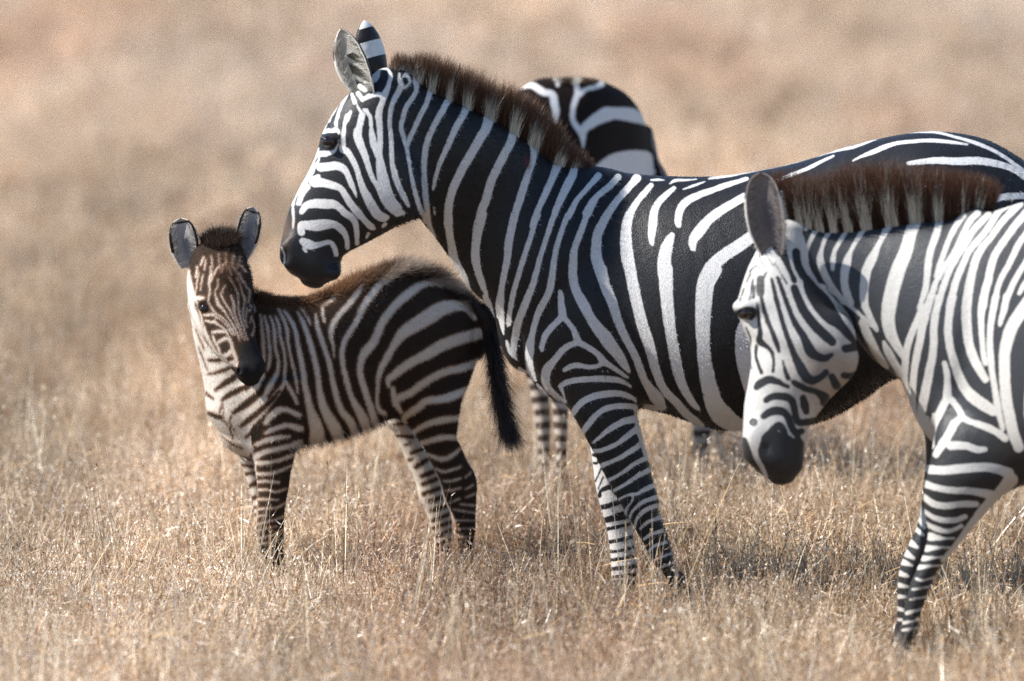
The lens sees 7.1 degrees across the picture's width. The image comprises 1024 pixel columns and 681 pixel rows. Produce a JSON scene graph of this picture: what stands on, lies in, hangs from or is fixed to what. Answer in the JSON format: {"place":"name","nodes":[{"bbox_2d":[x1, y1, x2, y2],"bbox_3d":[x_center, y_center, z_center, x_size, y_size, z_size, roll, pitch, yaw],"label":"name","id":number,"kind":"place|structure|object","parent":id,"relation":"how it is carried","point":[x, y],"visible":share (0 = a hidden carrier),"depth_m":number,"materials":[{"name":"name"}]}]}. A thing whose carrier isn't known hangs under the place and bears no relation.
{"place":"outdoors","nodes":[
{"label":"outdoors","id":0,"kind":"place"},
{"bbox_2d":[0,0,1023,680],"bbox_3d":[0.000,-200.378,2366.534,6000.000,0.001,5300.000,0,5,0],"label":"ground","id":1,"kind":"structure","parent":0,"point":[184,212],"depth_m":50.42,"materials":[{"name":"beige plant"}]},
{"bbox_2d":[167,207,529,580],"bbox_3d":[-0.516,0.174,25.906,1.204,1.212,0.453,-4,6,-37],"label":"zebra foal","id":2,"kind":"object","parent":1,"relation":"on","point":[400,347],"visible":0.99,"depth_m":25.74,"materials":[{"name":"fur"}]},
{"bbox_2d":[487,75,724,498],"bbox_3d":[0.326,-0.155,28.228,0.555,1.526,1.266,3,6,32],"label":"zebra","id":3,"kind":"object","parent":1,"relation":"on","point":[607,127],"visible":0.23,"depth_m":28.01},
{"bbox_2d":[280,20,1023,609],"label":"zebra","id":4,"kind":"object","parent":1,"relation":"on","point":[608,296],"visible":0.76,"depth_m":24.79},
{"bbox_2d":[733,155,1023,660],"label":"zebra","id":5,"kind":"object","parent":1,"relation":"on","point":[916,286],"visible":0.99,"depth_m":23.69}
]}

